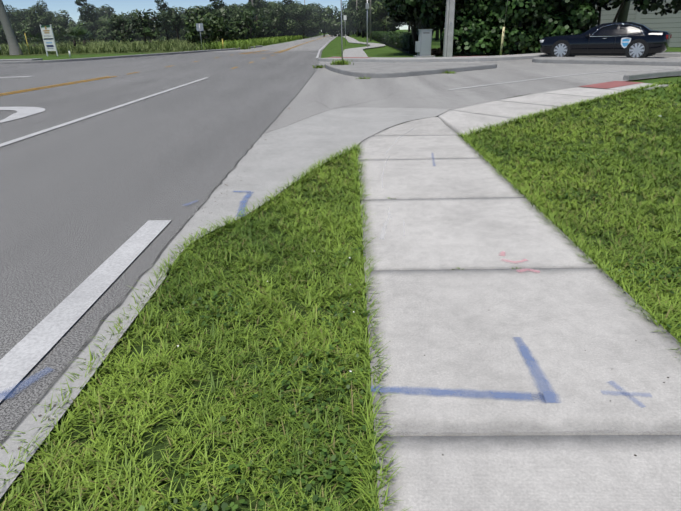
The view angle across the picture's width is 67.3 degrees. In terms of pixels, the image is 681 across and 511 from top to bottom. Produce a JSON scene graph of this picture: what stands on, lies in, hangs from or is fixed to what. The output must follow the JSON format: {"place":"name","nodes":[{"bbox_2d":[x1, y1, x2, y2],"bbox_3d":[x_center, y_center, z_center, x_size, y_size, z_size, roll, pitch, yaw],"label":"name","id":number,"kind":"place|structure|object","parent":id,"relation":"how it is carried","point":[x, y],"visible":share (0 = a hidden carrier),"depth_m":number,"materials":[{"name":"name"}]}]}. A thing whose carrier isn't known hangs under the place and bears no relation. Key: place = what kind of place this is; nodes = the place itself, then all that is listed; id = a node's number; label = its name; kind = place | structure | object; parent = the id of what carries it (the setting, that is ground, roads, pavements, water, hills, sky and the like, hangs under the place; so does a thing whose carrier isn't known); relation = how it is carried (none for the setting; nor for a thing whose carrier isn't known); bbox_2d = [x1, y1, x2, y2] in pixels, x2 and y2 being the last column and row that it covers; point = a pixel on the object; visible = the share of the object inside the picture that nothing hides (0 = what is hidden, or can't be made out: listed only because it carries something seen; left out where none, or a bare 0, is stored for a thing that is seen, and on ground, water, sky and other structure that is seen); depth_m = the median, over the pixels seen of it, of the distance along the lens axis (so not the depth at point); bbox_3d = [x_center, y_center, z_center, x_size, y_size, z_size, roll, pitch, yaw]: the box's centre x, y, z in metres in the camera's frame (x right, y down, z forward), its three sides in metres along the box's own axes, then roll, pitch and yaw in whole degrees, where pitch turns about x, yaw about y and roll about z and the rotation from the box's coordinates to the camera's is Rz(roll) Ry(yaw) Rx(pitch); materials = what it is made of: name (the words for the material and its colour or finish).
{"place":"outdoors","nodes":[
{"label":"outdoors","id":0,"kind":"place"},
{"bbox_2d":[0,45,197,55],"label":"grass verge","id":1,"kind":"structure","parent":0,"point":[113,52],"depth_m":49.70,"materials":[{"name":"green plant"}]},
{"bbox_2d":[0,0,23,54],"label":"trunk","id":2,"kind":"object","parent":1,"relation":"on","point":[13,44],"visible":0.98,"depth_m":49.41,"materials":[{"name":"grey"}]},
{"bbox_2d":[0,36,239,54],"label":"wild grass tufts","id":3,"kind":"object","parent":1,"relation":"on","point":[104,46],"visible":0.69,"depth_m":53.49,"materials":[{"name":"green plant"}]},
{"bbox_2d":[18,5,281,46],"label":"trees","id":4,"kind":"object","parent":1,"relation":"on","point":[73,31],"visible":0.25,"depth_m":66.89,"materials":[{"name":"green plant"}]},
{"bbox_2d":[0,139,263,476],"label":"gutter grit","id":5,"kind":"object","parent":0,"point":[54,405],"visible":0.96,"depth_m":2.75,"materials":[{"name":"grey gravel"}]},
{"bbox_2d":[33,16,274,46],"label":"palmetto trunks","id":6,"kind":"object","parent":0,"point":[74,42],"visible":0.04,"depth_m":69.92,"materials":[{"name":"brown plant"}]},
{"bbox_2d":[0,51,321,441],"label":"road","id":7,"kind":"structure","parent":0,"point":[81,201],"depth_m":6.51,"materials":[{"name":"grey asphalt"}]},
{"bbox_2d":[0,107,44,122],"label":"turn arrow","id":8,"kind":"object","parent":7,"relation":"on","point":[21,112],"visible":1,"depth_m":11.00,"materials":[{"name":"white paint"}]},
{"bbox_2d":[4,368,50,394],"bbox_3d":[-1.426,0.575,2.337,0.135,0.001,0.224,11,26,26],"label":"paint marking","id":9,"kind":"object","parent":7,"relation":"on","point":[27,380],"visible":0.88,"depth_m":2.34,"materials":[{"name":"blue paint"}]},
{"bbox_2d":[1,76,109,93],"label":"road line","id":10,"kind":"object","parent":7,"relation":"on","point":[52,85],"visible":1,"depth_m":16.89,"materials":[{"name":"paint"}]},
{"bbox_2d":[0,76,115,95],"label":"road line","id":11,"kind":"object","parent":7,"relation":"on","point":[58,85],"visible":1,"depth_m":16.83,"materials":[{"name":"paint"}]},
{"bbox_2d":[0,220,170,401],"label":"edge line","id":12,"kind":"object","parent":7,"relation":"on","point":[19,361],"depth_m":2.93,"materials":[{"name":"white paint"}]},
{"bbox_2d":[0,216,192,443],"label":"joint ribbon","id":13,"kind":"object","parent":7,"relation":"on","point":[47,390],"visible":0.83,"depth_m":2.60,"materials":[{"name":"grey"}]},
{"bbox_2d":[0,77,208,146],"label":"white lane line","id":14,"kind":"object","parent":7,"relation":"on","point":[48,129],"visible":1,"depth_m":10.01,"materials":[{"name":"paint"}]},
{"bbox_2d":[0,0,323,43],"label":"trees","id":15,"kind":"object","parent":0,"point":[35,16],"materials":[{"name":"green plant"}]},
{"bbox_2d":[75,0,295,39],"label":"trees","id":16,"kind":"object","parent":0,"point":[93,17],"materials":[{"name":"green plant"}]},
{"bbox_2d":[2,0,444,31],"label":"sky","id":17,"kind":"structure","parent":0,"point":[124,6],"materials":[{"name":"blue"}]},
{"bbox_2d":[0,107,447,497],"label":"apron pavement","id":18,"kind":"structure","parent":0,"point":[275,157],"depth_m":5.09,"materials":[{"name":"concrete"}]},
{"bbox_2d":[236,192,253,216],"bbox_3d":[-0.885,-0.482,4.715,0.155,0.001,0.750,-2,24,-2],"label":"paint marking","id":19,"kind":"object","parent":18,"relation":"on","point":[244,202],"visible":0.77,"depth_m":4.65,"materials":[{"name":"blue paint"}]},
{"bbox_2d":[197,69,316,210],"bbox_3d":[-1.101,-4.122,13.024,0.120,0.001,18.503,-1,24,1],"label":"pavement edge","id":20,"kind":"object","parent":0,"point":[246,152],"visible":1,"depth_m":6.49,"materials":[{"name":"grey concrete"}]},
{"bbox_2d":[213,34,337,51],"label":"road","id":21,"kind":"structure","parent":0,"point":[316,43],"depth_m":57.67,"materials":[{"name":"grey asphalt"}]},
{"bbox_2d":[0,29,680,245],"bbox_3d":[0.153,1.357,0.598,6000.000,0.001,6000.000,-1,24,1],"label":"ground","id":22,"kind":"structure","parent":0,"point":[332,48],"depth_m":38.68,"materials":[{"name":"green plant"}]},
{"bbox_2d":[40,24,57,55],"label":"realty sign","id":23,"kind":"object","parent":22,"relation":"on","point":[47,32],"visible":1,"depth_m":43.90,"materials":[{"name":"white plastic"}]},
{"bbox_2d":[0,45,262,63],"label":"raised kerb","id":24,"kind":"object","parent":22,"relation":"on","point":[76,59],"visible":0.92,"depth_m":36.41,"materials":[{"name":"concrete"}]},
{"bbox_2d":[0,58,42,61],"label":"curb","id":25,"kind":"structure","parent":24,"relation":"on","point":[34,59],"depth_m":32.79,"materials":[{"name":"concrete"}]},
{"bbox_2d":[0,11,285,46],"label":"shrubs","id":26,"kind":"object","parent":22,"relation":"on","point":[221,29],"depth_m":70.22,"materials":[{"name":"green plant"}]},
{"bbox_2d":[14,4,361,41],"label":"trees","id":27,"kind":"object","parent":22,"relation":"on","point":[330,22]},
{"bbox_2d":[0,149,391,510],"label":"grass","id":28,"kind":"structure","parent":22,"relation":"on","point":[94,397],"depth_m":2.33,"materials":[{"name":"green plant"}]},
{"bbox_2d":[196,23,203,49],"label":"traffic sign","id":29,"kind":"object","parent":22,"relation":"on","point":[199,26],"visible":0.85,"depth_m":45.63,"materials":[{"name":"grey metal"}]},
{"bbox_2d":[196,35,302,49],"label":"tall roadside grass","id":30,"kind":"structure","parent":22,"relation":"on","point":[247,43],"depth_m":56.49,"materials":[{"name":"green plant"}]},
{"bbox_2d":[0,81,680,510],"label":"grass tufts","id":31,"kind":"object","parent":22,"relation":"on","point":[368,431],"visible":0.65,"depth_m":3.05,"materials":[{"name":"green plant"}]},
{"bbox_2d":[369,0,371,40],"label":"pole","id":32,"kind":"object","parent":22,"relation":"on","point":[370,36],"visible":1,"depth_m":74.87,"materials":[{"name":"grey wood"}]},
{"bbox_2d":[365,31,418,53],"bbox_3d":[5.668,-32.579,75.855,1.648,1.314,95.320,-1,24,1],"label":"hedge","id":33,"kind":"object","parent":22,"relation":"on","point":[403,39],"depth_m":39.82,"materials":[{"name":"green plant"}]},
{"bbox_2d":[342,0,444,40],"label":"trees","id":34,"kind":"object","parent":22,"relation":"on","point":[378,11],"materials":[{"name":"green plant"}]},
{"bbox_2d":[138,144,680,510],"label":"weed leaves","id":35,"kind":"object","parent":22,"relation":"on","point":[315,498],"visible":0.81,"depth_m":2.18,"materials":[{"name":"green plant"}]},
{"bbox_2d":[372,117,458,135],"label":"sidewalk slab","id":36,"kind":"structure","parent":22,"relation":"on","point":[432,126],"depth_m":8.04,"materials":[{"name":"grey concrete"}]},
{"bbox_2d":[357,135,482,159],"bbox_3d":[0.990,-1.444,6.944,1.530,0.106,1.530,-1,24,1],"label":"sidewalk slab","id":37,"kind":"object","parent":22,"relation":"on","point":[419,147],"visible":0.85,"depth_m":6.76,"materials":[{"name":"concrete"}]},
{"bbox_2d":[414,29,434,56],"bbox_3d":[4.644,-11.695,28.208,1.010,1.428,0.800,-4,24,-6],"label":"signal cabinet","id":38,"kind":"object","parent":22,"relation":"on","point":[423,46],"visible":0.98,"depth_m":28.02,"materials":[{"name":"metal"}]},
{"bbox_2d":[431,48,442,54],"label":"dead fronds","id":39,"kind":"object","parent":22,"relation":"on","point":[435,51],"visible":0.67,"depth_m":30.87,"materials":[{"name":"brown plant"}]},
{"bbox_2d":[358,158,524,199],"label":"sidewalk slab","id":40,"kind":"structure","parent":22,"relation":"on","point":[423,179],"depth_m":5.32,"materials":[{"name":"concrete"}]},
{"bbox_2d":[443,0,454,56],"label":"concrete utility pole","id":41,"kind":"object","parent":22,"relation":"on","point":[448,31],"visible":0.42,"depth_m":27.29,"materials":[{"name":"grey concrete"}]},
{"bbox_2d":[438,110,515,133],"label":"sidewalk slab","id":42,"kind":"structure","parent":22,"relation":"on","point":[458,121],"depth_m":8.66,"materials":[{"name":"concrete"}]},
{"bbox_2d":[360,197,598,273],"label":"sidewalk slab","id":43,"kind":"structure","parent":22,"relation":"on","point":[460,233],"depth_m":3.85,"materials":[{"name":"concrete"}]},
{"bbox_2d":[380,208,390,239],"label":"chalk","id":44,"kind":"structure","parent":43,"relation":"on","point":[384,225],"depth_m":4.05,"materials":[{"name":"white"}]},
{"bbox_2d":[500,0,507,54],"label":"guy wire guard","id":45,"kind":"object","parent":22,"relation":"on","point":[502,38],"visible":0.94,"depth_m":27.06,"materials":[{"name":"beige plastic"}]},
{"bbox_2d":[452,100,556,118],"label":"sidewalk slab","id":46,"kind":"structure","parent":22,"relation":"on","point":[506,109],"depth_m":9.81,"materials":[{"name":"concrete"}]},
{"bbox_2d":[365,267,680,435],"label":"sidewalk slab","id":47,"kind":"structure","parent":22,"relation":"on","point":[460,329],"depth_m":2.45,"materials":[{"name":"concrete"}]},
{"bbox_2d":[375,324,393,507],"bbox_3d":[0.177,0.629,2.134,0.085,0.001,1.397,-1,24,1],"label":"grime edge","id":48,"kind":"object","parent":47,"relation":"on","point":[378,422],"visible":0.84,"depth_m":2.20,"materials":[{"name":"grey concrete"}]},
{"bbox_2d":[371,386,545,401],"bbox_3d":[0.496,0.590,2.197,0.733,0.001,0.125,1,24,6],"label":"paint marking","id":49,"kind":"object","parent":47,"relation":"on","point":[505,395],"visible":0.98,"depth_m":2.19,"materials":[{"name":"blue paint"}]},
{"bbox_2d":[378,422,679,447],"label":"sidewalk joint","id":50,"kind":"object","parent":47,"relation":"on","point":[540,438],"visible":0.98,"depth_m":1.97,"materials":[{"name":"grey concrete"}]},
{"bbox_2d":[514,337,558,402],"bbox_3d":[0.885,0.512,2.354,0.148,0.001,0.502,-1,24,1],"label":"paint marking","id":51,"kind":"object","parent":47,"relation":"on","point":[549,396],"visible":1,"depth_m":2.31,"materials":[{"name":"blue paint"}]},
{"bbox_2d":[375,435,680,510],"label":"sidewalk slab","id":52,"kind":"structure","parent":22,"relation":"on","point":[536,473],"depth_m":1.80,"materials":[{"name":"concrete"}]},
{"bbox_2d":[384,0,680,54],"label":"hedge","id":53,"kind":"object","parent":22,"relation":"on","point":[529,25],"depth_m":27.92,"materials":[{"name":"green plant"}]},
{"bbox_2d":[498,93,602,106],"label":"sidewalk slab","id":54,"kind":"structure","parent":22,"relation":"on","point":[548,99],"depth_m":10.95,"materials":[{"name":"concrete"}]},
{"bbox_2d":[468,100,680,338],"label":"grass blades","id":55,"kind":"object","parent":22,"relation":"on","point":[640,148],"depth_m":5.65,"materials":[{"name":"green plant"}]},
{"bbox_2d":[460,79,680,349],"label":"grass","id":56,"kind":"structure","parent":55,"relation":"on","point":[654,253],"depth_m":5.37,"materials":[{"name":"green plant"}]},
{"bbox_2d":[539,87,623,97],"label":"sidewalk slab","id":57,"kind":"structure","parent":22,"relation":"on","point":[586,92],"depth_m":12.00,"materials":[{"name":"concrete"}]},
{"bbox_2d":[583,83,668,92],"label":"sidewalk slab","id":58,"kind":"structure","parent":22,"relation":"on","point":[630,86],"depth_m":12.73,"materials":[{"name":"concrete"}]},
{"bbox_2d":[579,81,643,88],"bbox_3d":[7.026,-4.436,13.271,2.019,0.001,0.769,-18,29,-33],"label":"tactile pad","id":59,"kind":"object","parent":58,"relation":"on","point":[611,84],"visible":1,"depth_m":13.24,"materials":[{"name":"concrete"}]},
{"bbox_2d":[589,0,680,46],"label":"boundary wall","id":60,"kind":"structure","parent":22,"relation":"on","point":[670,22],"depth_m":33.24,"materials":[{"name":"grey"}]},
{"bbox_2d":[343,36,385,56],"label":"sidewalk","id":61,"kind":"structure","parent":0,"point":[355,52],"depth_m":42.74,"materials":[{"name":"concrete"}]},
{"bbox_2d":[366,0,368,46],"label":"beacon pole","id":62,"kind":"object","parent":61,"relation":"on","point":[367,5],"visible":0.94,"depth_m":45.53,"materials":[{"name":"grey metal"}]},
{"bbox_2d":[182,56,680,251],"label":"side street","id":63,"kind":"structure","parent":0,"point":[330,92],"depth_m":14.05,"materials":[{"name":"concrete"}]},
{"bbox_2d":[325,63,496,77],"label":"island kerb","id":64,"kind":"structure","parent":63,"relation":"on","point":[380,70],"depth_m":18.54,"materials":[{"name":"concrete"}]},
{"bbox_2d":[340,0,342,60],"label":"sign post","id":65,"kind":"object","parent":64,"relation":"on","point":[341,32],"visible":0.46,"depth_m":20.70,"materials":[{"name":"grey metal"}]},
{"bbox_2d":[313,58,455,78],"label":"island weeds","id":66,"kind":"object","parent":64,"relation":"on","point":[338,62],"visible":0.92,"depth_m":20.97,"materials":[{"name":"green plant"}]},
{"bbox_2d":[371,53,536,57],"bbox_3d":[24.879,-5.746,15.111,57.718,0.160,7.728,15,29,33],"label":"raised kerb","id":67,"kind":"object","parent":63,"relation":"on","point":[430,57],"visible":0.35,"depth_m":25.57,"materials":[{"name":"concrete"}]},
{"bbox_2d":[318,52,680,62],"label":"sidewalk band","id":68,"kind":"object","parent":63,"relation":"on","point":[492,58],"depth_m":24.36,"materials":[{"name":"concrete"}]},
{"bbox_2d":[326,57,370,57],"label":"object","id":69,"kind":"object","parent":68,"relation":"on","point":[348,57],"visible":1,"depth_m":26.95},
{"bbox_2d":[540,22,671,57],"bbox_3d":[12.175,-9.960,23.762,5.324,1.606,2.226,15,28,32],"label":"sedan","id":70,"kind":"object","parent":68,"relation":"on","point":[632,40],"visible":0.98,"depth_m":22.79,"materials":[{"name":"black paint"}]},
{"bbox_2d":[448,69,662,89],"bbox_3d":[8.052,-5.545,15.760,12.081,0.001,1.810,-10,25,-19],"label":"side lane line","id":71,"kind":"object","parent":63,"relation":"on","point":[541,78],"visible":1,"depth_m":15.08,"materials":[{"name":"white paint"}]},
{"bbox_2d":[532,57,680,65],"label":"island kerb","id":72,"kind":"structure","parent":63,"relation":"on","point":[627,61],"depth_m":20.27,"materials":[{"name":"concrete"}]},
{"bbox_2d":[623,70,680,80],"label":"raised kerb","id":73,"kind":"object","parent":63,"relation":"on","point":[635,76],"visible":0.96,"depth_m":14.80,"materials":[{"name":"concrete"}]},
{"bbox_2d":[417,17,456,49],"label":"hedge row trees","id":74,"kind":"object","parent":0,"point":[420,23],"visible":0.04,"depth_m":51.70,"materials":[{"name":"green plant"}]},
{"bbox_2d":[389,428,671,436],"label":"joint dirt","id":75,"kind":"structure","parent":0,"point":[521,434],"depth_m":1.98,"materials":[{"name":"soil"}]}
]}

